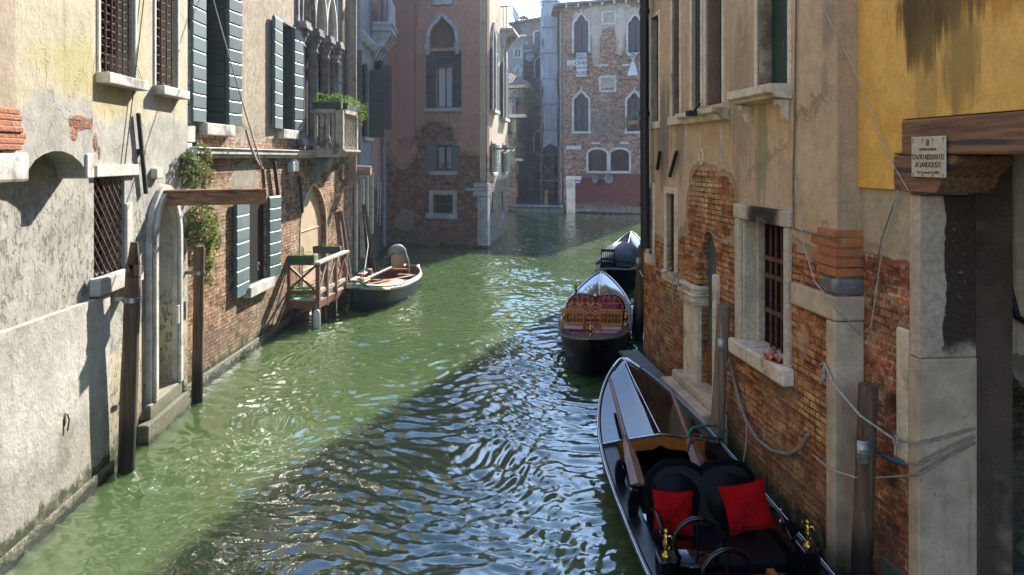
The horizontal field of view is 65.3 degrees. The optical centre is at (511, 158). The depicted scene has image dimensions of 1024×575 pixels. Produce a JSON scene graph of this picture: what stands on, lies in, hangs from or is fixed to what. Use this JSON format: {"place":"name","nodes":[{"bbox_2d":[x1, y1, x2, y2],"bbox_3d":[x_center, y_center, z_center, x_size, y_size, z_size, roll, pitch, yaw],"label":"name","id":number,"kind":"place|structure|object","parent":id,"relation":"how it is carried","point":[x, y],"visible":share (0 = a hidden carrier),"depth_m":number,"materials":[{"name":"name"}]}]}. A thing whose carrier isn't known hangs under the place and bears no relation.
{"place":"outdoors","nodes":[
{"label":"outdoors","id":0,"kind":"place"},
{"bbox_2d":[4,211,643,574],"bbox_3d":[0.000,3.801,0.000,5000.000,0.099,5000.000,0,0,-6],"label":"water","id":1,"kind":"structure","parent":0,"point":[442,420],"depth_m":10.31,"materials":[{"name":"liquid"}]},
{"bbox_2d":[0,0,189,574],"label":"plaster house","id":2,"kind":"structure","parent":1,"relation":"in","point":[82,206],"depth_m":8.75,"materials":[{"name":"paint"}]},
{"bbox_2d":[90,164,143,296],"bbox_3d":[-5.001,0.841,9.843,0.430,1.515,1.312,0,0,-4],"label":"lattice window","id":3,"kind":"structure","parent":2,"relation":"in","point":[102,285],"depth_m":9.81,"materials":[{"name":"stone"}]},
{"bbox_2d":[96,0,148,90],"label":"window","id":4,"kind":"structure","parent":2,"relation":"in","point":[106,9],"depth_m":10.10,"materials":[{"name":"stone"}]},
{"bbox_2d":[124,0,143,163],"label":"wire","id":5,"kind":"object","parent":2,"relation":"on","point":[133,90],"visible":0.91,"depth_m":10.35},
{"bbox_2d":[137,185,188,445],"bbox_3d":[-4.945,2.690,11.356,0.170,4.620,1.635,0,0,-4],"label":"water door","id":6,"kind":"structure","parent":2,"relation":"in","point":[160,409],"depth_m":11.02,"materials":[{"name":"stone"}]},
{"bbox_2d":[153,0,189,99],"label":"window","id":7,"kind":"structure","parent":2,"relation":"in","point":[159,89],"depth_m":11.88,"materials":[{"name":"stone"}]},
{"bbox_2d":[164,169,265,205],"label":"hoist beam","id":8,"kind":"structure","parent":2,"relation":"attached to","point":[185,197],"depth_m":11.56,"materials":[{"name":"brown wood"}]},
{"bbox_2d":[245,129,263,168],"bbox_3d":[-4.305,-0.173,13.302,0.052,0.710,3.144,0,0,-23],"label":"chain","id":9,"kind":"object","parent":8,"relation":"attached to","point":[252,149],"visible":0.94,"depth_m":13.49,"materials":[{"name":"metal"}]},
{"bbox_2d":[110,242,141,474],"bbox_3d":[-4.702,2.897,9.680,0.410,3.760,0.228,0,0,-6],"label":"mooring post","id":10,"kind":"object","parent":1,"relation":"in","point":[131,299],"visible":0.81,"depth_m":9.61,"materials":[{"name":"brown wood"}]},
{"bbox_2d":[185,246,204,403],"bbox_3d":[-4.976,3.011,12.422,0.394,3.282,0.187,0,0,-6],"label":"mooring post","id":11,"kind":"object","parent":1,"relation":"in","point":[198,272],"visible":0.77,"depth_m":12.37,"materials":[{"name":"brown wood"}]},
{"bbox_2d":[188,0,371,397],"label":"brick house","id":12,"kind":"structure","parent":1,"relation":"in","point":[290,59],"depth_m":16.50,"materials":[{"name":"paint"}]},
{"bbox_2d":[176,140,215,188],"bbox_3d":[-5.080,0.115,12.613,0.542,0.819,1.313,0,0,-4],"label":"ivy","id":13,"kind":"object","parent":12,"relation":"attached to","point":[186,171],"visible":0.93,"depth_m":12.46,"materials":[{"name":"green plant"}]},
{"bbox_2d":[183,205,221,288],"bbox_3d":[-5.047,1.426,13.074,0.601,1.547,1.602,0,0,1],"label":"ivy","id":14,"kind":"object","parent":12,"relation":"attached to","point":[212,239],"visible":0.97,"depth_m":12.97,"materials":[{"name":"green plant"}]},
{"bbox_2d":[189,0,241,136],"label":"window","id":15,"kind":"structure","parent":12,"relation":"in","point":[209,67],"depth_m":14.17,"materials":[{"name":"wood"}]},
{"bbox_2d":[213,0,262,168],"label":"cable","id":16,"kind":"object","parent":12,"relation":"attached to","point":[237,86],"visible":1,"depth_m":12.44,"materials":[{"name":"metal"}]},
{"bbox_2d":[234,195,280,298],"bbox_3d":[-4.972,1.722,15.799,0.415,1.886,2.483,0,0,1],"label":"window","id":17,"kind":"structure","parent":12,"relation":"in","point":[248,218],"depth_m":15.94,"materials":[{"name":"wood"}]},
{"bbox_2d":[272,15,303,138],"bbox_3d":[-5.134,-1.720,17.741,0.460,2.582,2.039,0,0,1],"label":"window","id":18,"kind":"structure","parent":12,"relation":"in","point":[283,44],"depth_m":18.18,"materials":[{"name":"wood"}]},
{"bbox_2d":[300,183,326,288],"bbox_3d":[-5.087,1.885,20.147,0.220,2.530,2.514,0,0,1],"label":"blocked doorway","id":19,"kind":"structure","parent":12,"relation":"in","point":[310,222],"depth_m":20.27,"materials":[{"name":"paint"}]},
{"bbox_2d":[296,0,344,146],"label":"loggia window","id":20,"kind":"structure","parent":12,"relation":"in","point":[317,19],"depth_m":20.59,"materials":[{"name":"stone"}]},
{"bbox_2d":[312,92,343,109],"bbox_3d":[-4.594,-1.404,19.817,0.864,0.475,0.366,0,0,1],"label":"planter trough","id":21,"kind":"object","parent":12,"relation":"on","point":[325,104],"visible":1,"depth_m":19.73,"materials":[{"name":"green paint"}]},
{"bbox_2d":[339,50,361,122],"bbox_3d":[-4.859,-2.144,23.272,0.395,2.192,1.512,0,0,15],"label":"window","id":22,"kind":"structure","parent":12,"relation":"in","point":[359,52],"depth_m":23.87,"materials":[{"name":"teal paint"}]},
{"bbox_2d":[341,96,368,124],"bbox_3d":[-4.167,-1.255,20.953,0.529,0.796,1.858,0,0,1],"label":"plant","id":23,"kind":"object","parent":12,"relation":"on","point":[351,105],"visible":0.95,"depth_m":21.06,"materials":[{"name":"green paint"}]},
{"bbox_2d":[288,250,348,326],"bbox_3d":[-4.614,3.655,18.986,0.860,2.690,2.195,0,0,6],"label":"wooden landing","id":24,"kind":"object","parent":1,"relation":"in","point":[326,296],"visible":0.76,"depth_m":18.40,"materials":[{"name":"brown wood"}]},
{"bbox_2d":[287,251,316,263],"bbox_3d":[-4.692,2.225,17.972,0.689,0.270,0.198,0,0,6],"label":"planter box","id":25,"kind":"object","parent":24,"relation":"on","point":[296,258],"visible":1,"depth_m":17.89,"materials":[{"name":"green plastic"}]},
{"bbox_2d":[313,304,319,327],"bbox_3d":[-4.374,3.549,17.879,0.170,0.582,0.170,0,0,6],"label":"fender","id":26,"kind":"object","parent":24,"relation":"hanging from","point":[316,317],"visible":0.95,"depth_m":17.82,"materials":[{"name":"white plastic"}]},
{"bbox_2d":[313,243,341,253],"bbox_3d":[-4.585,2.244,19.966,0.760,0.272,0.198,0,0,6],"label":"planter box","id":27,"kind":"object","parent":24,"relation":"on","point":[323,249],"visible":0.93,"depth_m":19.89,"materials":[{"name":"paint"}]},
{"bbox_2d":[334,211,351,303],"bbox_3d":[-4.319,3.018,20.878,0.686,3.285,0.275,0,0,1],"label":"mooring post","id":28,"kind":"object","parent":1,"relation":"in","point":[338,216],"visible":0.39,"depth_m":20.78,"materials":[{"name":"brown wood"}]},
{"bbox_2d":[352,0,383,276],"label":"grey house","id":29,"kind":"structure","parent":1,"relation":"in","point":[373,123],"depth_m":27.21,"materials":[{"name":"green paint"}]},
{"bbox_2d":[362,63,383,140],"bbox_3d":[-4.797,-1.855,27.341,0.584,2.529,2.238,0,0,-2],"label":"window","id":30,"kind":"structure","parent":29,"relation":"in","point":[376,77],"depth_m":28.21,"materials":[{"name":"green paint"}]},
{"bbox_2d":[362,204,375,273],"bbox_3d":[-4.696,3.063,26.375,0.670,3.100,0.248,0,0,1],"label":"mooring post","id":31,"kind":"object","parent":1,"relation":"in","point":[370,259],"visible":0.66,"depth_m":26.27,"materials":[{"name":"brown wood"}]},
{"bbox_2d":[346,264,421,311],"bbox_3d":[-3.427,3.483,21.667,1.499,1.034,4.594,0,0,11],"label":"work boat","id":32,"kind":"object","parent":1,"relation":"on","point":[362,297],"visible":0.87,"depth_m":20.36,"materials":[{"name":"grey paint"}]},
{"bbox_2d":[377,279,403,289],"bbox_3d":[-3.255,3.265,20.659,0.562,0.109,1.552,0,0,11],"label":"canvas cover","id":33,"kind":"object","parent":32,"relation":"on","point":[394,281],"visible":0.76,"depth_m":20.75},
{"bbox_2d":[384,244,409,272],"bbox_3d":[-3.380,3.207,23.749,0.751,1.302,0.477,0,0,11],"label":"outboard motor","id":34,"kind":"object","parent":32,"relation":"attached to","point":[397,253],"visible":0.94,"depth_m":23.59,"materials":[{"name":"grey plastic"}]},
{"bbox_2d":[371,0,397,259],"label":"pink house","id":35,"kind":"structure","parent":1,"relation":"in","point":[384,31],"depth_m":30.61,"materials":[{"name":"paint"}]},
{"bbox_2d":[375,60,391,129],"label":"window","id":36,"kind":"structure","parent":35,"relation":"in","point":[387,69],"depth_m":30.83,"materials":[{"name":"paint"}]},
{"bbox_2d":[387,0,520,248],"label":"red house","id":37,"kind":"structure","parent":1,"relation":"in","point":[447,60],"depth_m":34.22,"materials":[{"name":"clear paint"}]},
{"bbox_2d":[426,190,457,218],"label":"window","id":38,"kind":"structure","parent":37,"relation":"in","point":[445,200],"depth_m":34.11,"materials":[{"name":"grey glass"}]},
{"bbox_2d":[426,141,458,174],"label":"window","id":39,"kind":"structure","parent":37,"relation":"in","point":[448,151],"depth_m":34.09,"materials":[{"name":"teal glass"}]},
{"bbox_2d":[424,50,463,111],"bbox_3d":[-2.864,-3.270,34.081,1.747,2.588,0.480,0,0,17],"label":"window","id":40,"kind":"structure","parent":37,"relation":"in","point":[448,64],"depth_m":34.09,"materials":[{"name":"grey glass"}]},
{"bbox_2d":[489,22,499,114],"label":"window","id":41,"kind":"structure","parent":37,"relation":"in","point":[495,111],"depth_m":35.37,"materials":[{"name":"stone"}]},
{"bbox_2d":[491,141,498,175],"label":"window","id":42,"kind":"structure","parent":37,"relation":"in","point":[496,151],"depth_m":35.80,"materials":[{"name":"stone"}]},
{"bbox_2d":[500,41,509,122],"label":"window","id":43,"kind":"structure","parent":37,"relation":"in","point":[504,117],"depth_m":39.11,"materials":[{"name":"stone"}]},
{"bbox_2d":[502,143,509,174],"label":"window","id":44,"kind":"structure","parent":37,"relation":"in","point":[507,161],"depth_m":39.81,"materials":[{"name":"stone"}]},
{"bbox_2d":[508,73,534,210],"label":"orange house","id":45,"kind":"structure","parent":1,"relation":"in","point":[517,174],"depth_m":58.49,"materials":[{"name":"stone"}]},
{"bbox_2d":[508,132,527,160],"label":"balcony shrub","id":46,"kind":"object","parent":45,"relation":"on","point":[516,154],"visible":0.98,"depth_m":56.54,"materials":[{"name":"green plant"}]},
{"bbox_2d":[509,85,536,109],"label":"terrace shrub","id":47,"kind":"object","parent":45,"relation":"on","point":[529,96],"visible":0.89,"depth_m":57.38,"materials":[{"name":"green plant"}]},
{"bbox_2d":[558,271,632,375],"bbox_3d":[1.818,3.305,17.163,1.536,1.390,7.517,0,0,8],"label":"sandolo","id":48,"kind":"object","parent":1,"relation":"on","point":[591,349],"visible":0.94,"depth_m":15.36,"materials":[{"name":"black paint"}]},
{"bbox_2d":[562,307,584,347],"bbox_3d":[1.200,3.270,15.543,0.446,0.780,0.403,0,0,8],"label":"spindle chair","id":49,"kind":"object","parent":48,"relation":"on","point":[577,327],"visible":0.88,"depth_m":15.36,"materials":[{"name":"brown wood"}]},
{"bbox_2d":[599,308,622,330],"bbox_3d":[1.914,3.270,15.445,0.446,0.780,0.403,0,0,8],"label":"spindle chair","id":50,"kind":"object","parent":48,"relation":"on","point":[610,327],"visible":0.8,"depth_m":15.26,"materials":[{"name":"brown wood"}]},
{"bbox_2d":[602,302,622,315],"bbox_3d":[2.045,3.080,16.317,0.426,0.270,0.110,0,-15,8],"label":"cushion","id":51,"kind":"object","parent":48,"relation":"on","point":[611,306],"visible":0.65,"depth_m":16.29,"materials":[{"name":"fabric"}]},
{"bbox_2d":[551,0,640,214],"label":"gothic brick house","id":52,"kind":"structure","parent":1,"relation":"in","point":[597,164],"depth_m":54.85,"materials":[{"name":"brick"}]},
{"bbox_2d":[571,87,590,133],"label":"window","id":53,"kind":"structure","parent":52,"relation":"in","point":[583,102],"depth_m":55.44,"materials":[{"name":"stone"}]},
{"bbox_2d":[572,9,590,52],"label":"window","id":54,"kind":"structure","parent":52,"relation":"in","point":[583,26],"depth_m":55.47,"materials":[{"name":"stone"}]},
{"bbox_2d":[574,52,589,76],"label":"protest banner","id":55,"kind":"object","parent":52,"relation":"hanging from","point":[581,59],"visible":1,"depth_m":55.12,"materials":[{"name":"white fabric"}]},
{"bbox_2d":[586,147,608,170],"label":"window","id":56,"kind":"structure","parent":52,"relation":"in","point":[597,160],"depth_m":55.04,"materials":[{"name":"white glass"}]},
{"bbox_2d":[608,147,630,170],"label":"window","id":57,"kind":"structure","parent":52,"relation":"in","point":[619,160],"depth_m":54.46,"materials":[{"name":"white glass"}]},
{"bbox_2d":[623,112,639,129],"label":"hanging planter","id":58,"kind":"object","parent":52,"relation":"attached to","point":[633,122],"visible":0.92,"depth_m":53.64,"materials":[{"name":"ceramic"}]},
{"bbox_2d":[624,86,639,133],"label":"window","id":59,"kind":"structure","parent":52,"relation":"in","point":[633,104],"depth_m":54.07,"materials":[{"name":"stone"}]},
{"bbox_2d":[627,52,638,75],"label":"knotted banner","id":60,"kind":"object","parent":52,"relation":"hanging from","point":[632,71],"visible":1,"depth_m":53.78,"materials":[{"name":"white fabric"}]},
{"bbox_2d":[626,10,639,52],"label":"window","id":61,"kind":"structure","parent":52,"relation":"in","point":[634,26],"depth_m":54.07,"materials":[{"name":"stone"}]},
{"bbox_2d":[593,231,639,289],"bbox_3d":[3.616,3.398,26.329,1.536,1.203,8.915,0,0,13],"label":"sandolo","id":62,"kind":"object","parent":1,"relation":"on","point":[624,278],"visible":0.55,"depth_m":23.37,"materials":[{"name":"black paint"}]},
{"bbox_2d":[601,248,615,267],"bbox_3d":[3.002,3.190,24.877,0.446,0.780,0.403,0,0,13],"label":"spindle chair","id":63,"kind":"object","parent":62,"relation":"on","point":[609,260],"visible":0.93,"depth_m":24.71,"materials":[{"name":"black paint"}]},
{"bbox_2d":[593,241,637,266],"bbox_3d":[3.615,3.096,26.327,1.569,0.654,2.746,0,0,13],"label":"tarpaulin","id":64,"kind":"object","parent":62,"relation":"on","point":[626,254],"visible":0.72,"depth_m":25.24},
{"bbox_2d":[631,245,639,333],"bbox_3d":[2.701,3.180,17.311,0.341,2.588,0.146,0,0,2],"label":"mooring post","id":65,"kind":"object","parent":1,"relation":"in","point":[635,307],"visible":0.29,"depth_m":17.26,"materials":[{"name":"brown wood"}]},
{"bbox_2d":[635,237,643,342],"bbox_3d":[2.659,3.097,16.544,0.315,2.929,0.189,0,0,-6],"label":"mooring post","id":66,"kind":"object","parent":1,"relation":"in","point":[639,319],"visible":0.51,"depth_m":16.47,"materials":[{"name":"brown wood"}]},
{"bbox_2d":[619,350,664,381],"bbox_3d":[2.109,4.000,12.654,0.340,1.400,2.146,0,0,-6],"label":"walkway plank","id":67,"kind":"object","parent":1,"relation":"in","point":[640,359],"visible":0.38,"depth_m":12.96,"materials":[{"name":"grey wood"}]},
{"bbox_2d":[597,357,834,574],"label":"gondola","id":68,"kind":"object","parent":1,"relation":"on","point":[655,432],"visible":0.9,"depth_m":7.44,"materials":[{"name":"black paint"}]},
{"bbox_2d":[608,377,644,486],"bbox_3d":[1.275,3.083,9.254,0.150,0.370,2.625,0,0,1],"label":"oar","id":69,"kind":"object","parent":68,"relation":"on","point":[635,475],"visible":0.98,"depth_m":8.50,"materials":[{"name":"brown wood"}]},
{"bbox_2d":[652,489,693,535],"bbox_3d":[1.443,3.180,7.159,0.369,0.378,0.110,3,-17,-2],"label":"cushion","id":70,"kind":"object","parent":68,"relation":"on","point":[674,509],"visible":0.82,"depth_m":7.13,"materials":[{"name":"red fabric"}]},
{"bbox_2d":[670,391,704,465],"bbox_3d":[1.972,3.074,9.087,0.150,0.489,1.307,0,0,-2],"label":"oar","id":71,"kind":"object","parent":68,"relation":"on","point":[695,454],"visible":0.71,"depth_m":8.79,"materials":[{"name":"brown wood"}]},
{"bbox_2d":[687,433,710,451],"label":"rope","id":72,"kind":"object","parent":71,"relation":"attached to","point":[690,442],"visible":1,"depth_m":8.58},
{"bbox_2d":[670,516,723,574],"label":"hoop chair","id":73,"kind":"object","parent":68,"relation":"on","point":[691,556],"visible":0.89,"depth_m":6.34,"materials":[{"name":"black paint"}]},
{"bbox_2d":[697,547,754,574],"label":"hoop chair","id":74,"kind":"object","parent":68,"relation":"on","point":[720,551],"visible":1,"depth_m":5.83,"materials":[{"name":"black paint"}]},
{"bbox_2d":[718,478,775,534],"bbox_3d":[2.112,3.140,7.188,0.418,0.419,0.110,-11,-20,1],"label":"cushion","id":75,"kind":"object","parent":68,"relation":"on","point":[746,507],"visible":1,"depth_m":7.15,"materials":[{"name":"red fabric"}]},
{"bbox_2d":[710,303,730,443],"bbox_3d":[2.503,3.145,9.714,0.308,2.732,0.183,0,0,-6],"label":"mooring post","id":76,"kind":"object","parent":1,"relation":"in","point":[718,409],"visible":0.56,"depth_m":9.64,"materials":[{"name":"brown wood"}]},
{"bbox_2d":[686,425,725,439],"bbox_3d":[2.255,3.136,9.128,0.154,0.456,1.321,0,0,30],"label":"rope","id":77,"kind":"object","parent":76,"relation":"attached to","point":[701,436],"visible":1,"depth_m":9.01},
{"bbox_2d":[639,0,863,574],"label":"ochre house","id":78,"kind":"structure","parent":1,"relation":"in","point":[716,113],"depth_m":9.00,"materials":[{"name":"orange paint"}]},
{"bbox_2d":[644,183,654,265],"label":"window","id":79,"kind":"structure","parent":78,"relation":"in","point":[648,257],"depth_m":13.21,"materials":[{"name":"stone"}]},
{"bbox_2d":[650,10,659,128],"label":"window","id":80,"kind":"structure","parent":78,"relation":"in","point":[653,125],"depth_m":13.33,"materials":[{"name":"stone"}]},
{"bbox_2d":[662,186,677,284],"bbox_3d":[2.460,1.175,12.268,0.141,1.455,0.683,0,0,-6],"label":"window","id":81,"kind":"structure","parent":78,"relation":"in","point":[667,276],"depth_m":12.32,"materials":[{"name":"stone"}]},
{"bbox_2d":[670,0,680,116],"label":"window","id":82,"kind":"structure","parent":78,"relation":"in","point":[671,1],"depth_m":12.21,"materials":[{"name":"green paint"}]},
{"bbox_2d":[661,235,727,447],"bbox_3d":[2.591,2.989,10.803,0.670,4.022,1.788,0,0,-6],"label":"arched door","id":83,"kind":"structure","parent":78,"relation":"in","point":[686,383],"depth_m":10.88,"materials":[{"name":"stone"}]},
{"bbox_2d":[690,0,702,108],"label":"window","id":84,"kind":"structure","parent":78,"relation":"in","point":[698,3],"depth_m":11.20,"materials":[{"name":"green paint"}]},
{"bbox_2d":[703,0,724,105],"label":"window","id":85,"kind":"structure","parent":78,"relation":"in","point":[722,2],"depth_m":10.70,"materials":[{"name":"beige paint"}]},
{"bbox_2d":[728,203,793,386],"bbox_3d":[2.893,1.438,8.884,0.470,1.785,1.517,0,0,-6],"label":"window","id":86,"kind":"structure","parent":78,"relation":"in","point":[766,233],"depth_m":9.18,"materials":[{"name":"stone"}]},
{"bbox_2d":[729,359,809,455],"bbox_3d":[2.754,2.801,8.771,0.070,0.692,2.079,0,0,-6],"label":"rope","id":87,"kind":"object","parent":78,"relation":"attached to","point":[793,451],"visible":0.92,"depth_m":8.86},
{"bbox_2d":[754,0,791,85],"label":"window","id":88,"kind":"structure","parent":78,"relation":"in","point":[781,9],"depth_m":8.81,"materials":[{"name":"green paint"}]},
{"bbox_2d":[792,0,838,241],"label":"cable","id":89,"kind":"object","parent":78,"relation":"attached to","point":[794,131],"visible":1,"depth_m":8.04,"materials":[{"name":"metal"}]},
{"bbox_2d":[794,180,898,334],"bbox_3d":[2.953,0.900,7.294,0.266,1.369,1.466,0,0,-18],"label":"wire","id":90,"kind":"object","parent":78,"relation":"attached to","point":[878,269],"visible":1,"depth_m":7.13,"materials":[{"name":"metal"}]},
{"bbox_2d":[813,454,902,477],"bbox_3d":[3.011,2.720,7.083,0.287,0.256,1.145,0,0,-6],"label":"rope","id":91,"kind":"object","parent":78,"relation":"attached to","point":[851,475],"visible":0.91,"depth_m":6.91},
{"bbox_2d":[851,382,878,574],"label":"mooring post","id":92,"kind":"object","parent":1,"relation":"in","point":[862,544],"visible":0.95,"depth_m":6.71,"materials":[{"name":"brown wood"}]},
{"bbox_2d":[823,363,894,440],"bbox_3d":[2.992,2.114,6.980,0.308,0.468,0.768,0,0,-6],"label":"rope","id":93,"kind":"object","parent":92,"relation":"attached to","point":[855,410],"visible":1,"depth_m":6.73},
{"bbox_2d":[857,440,871,463],"bbox_3d":[2.945,2.463,6.688,0.128,0.190,0.034,0,0,0],"label":"post plate","id":94,"kind":"object","parent":92,"relation":"attached to","point":[863,455],"visible":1,"depth_m":6.68,"materials":[{"name":"metal"}]},
{"bbox_2d":[867,441,905,464],"bbox_3d":[3.038,2.431,6.716,0.288,0.216,0.475,0,0,-6],"label":"rope","id":95,"kind":"object","parent":92,"relation":"attached to","point":[889,458],"visible":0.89,"depth_m":6.63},
{"bbox_2d":[858,0,1023,574],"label":"yellow house","id":96,"kind":"structure","parent":1,"relation":"in","point":[943,345],"depth_m":6.48,"materials":[{"name":"paint"}]},
{"bbox_2d":[819,0,908,190],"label":"wire","id":97,"kind":"object","parent":96,"relation":"attached to","point":[866,102],"visible":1,"depth_m":6.97,"materials":[{"name":"rubber"}]},
{"bbox_2d":[859,189,900,261],"bbox_3d":[3.186,0.593,6.936,0.012,0.697,0.661,0,0,-6],"label":"wire","id":98,"kind":"object","parent":96,"relation":"attached to","point":[882,235],"visible":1,"depth_m":6.88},
{"bbox_2d":[912,136,946,178],"bbox_3d":[3.213,-0.006,6.167,0.018,0.324,0.420,0,0,-6],"label":"notice sign","id":99,"kind":"object","parent":96,"relation":"attached to","point":[929,156],"visible":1,"depth_m":6.14,"materials":[{"name":"beige ceramic"}]},
{"bbox_2d":[895,428,975,444],"bbox_3d":[3.435,2.249,6.495,0.501,0.197,0.317,0,0,-6],"label":"rope","id":100,"kind":"object","parent":96,"relation":"attached to","point":[943,438],"visible":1,"depth_m":6.35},
{"bbox_2d":[902,442,975,476],"bbox_3d":[3.446,2.434,6.448,0.493,0.342,0.224,0,0,-6],"label":"rope","id":101,"kind":"object","parent":96,"relation":"attached to","point":[945,458],"visible":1,"depth_m":6.35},
{"bbox_2d":[904,436,975,464],"bbox_3d":[3.443,2.349,6.425,0.502,0.265,0.178,0,0,-6],"label":"rope","id":102,"kind":"object","parent":96,"relation":"attached to","point":[945,450],"visible":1,"depth_m":6.34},
{"bbox_2d":[516,195,563,212],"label":"pavement","id":103,"kind":"structure","parent":0,"point":[534,199],"depth_m":58.48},
{"bbox_2d":[508,34,525,84],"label":"grey render house","id":104,"kind":"structure","parent":103,"relation":"on","point":[516,59],"depth_m":69.12,"materials":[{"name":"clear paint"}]},
{"bbox_2d":[513,47,521,57],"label":"window","id":105,"kind":"structure","parent":104,"relation":"in","point":[518,50],"depth_m":69.22,"materials":[{"name":"white glass"}]},
{"bbox_2d":[508,15,553,194],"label":"grey brick house","id":106,"kind":"structure","parent":103,"relation":"on","point":[529,28],"depth_m":73.69,"materials":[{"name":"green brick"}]},
{"bbox_2d":[534,56,539,77],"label":"window","id":107,"kind":"structure","parent":106,"relation":"in","point":[537,62],"depth_m":73.84,"materials":[{"name":"grey stone"}]},
{"bbox_2d":[534,172,539,194],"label":"alley door","id":108,"kind":"structure","parent":106,"relation":"in","point":[536,174],"depth_m":73.63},
{"bbox_2d":[533,130,542,151],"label":"window","id":109,"kind":"structure","parent":106,"relation":"in","point":[536,138],"depth_m":73.84,"materials":[{"name":"glass"}]},
{"bbox_2d":[510,204,563,206],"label":"quay edge","id":110,"kind":"object","parent":103,"relation":"on","point":[518,205],"visible":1,"depth_m":56.05,"materials":[{"name":"stone"}]},
{"bbox_2d":[538,0,562,203],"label":"sheeted scaffold","id":111,"kind":"object","parent":103,"relation":"on","point":[549,75],"visible":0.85,"depth_m":59.30,"materials":[{"name":"fabric"}]},
{"bbox_2d":[508,0,585,27],"label":"sky","id":112,"kind":"structure","parent":0,"point":[528,8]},
{"bbox_2d":[763,352,782,363],"bbox_3d":[2.780,2.111,8.462,0.100,0.061,0.260,0,0,-20],"label":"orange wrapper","id":113,"kind":"object","parent":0,"point":[776,358],"visible":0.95,"depth_m":8.45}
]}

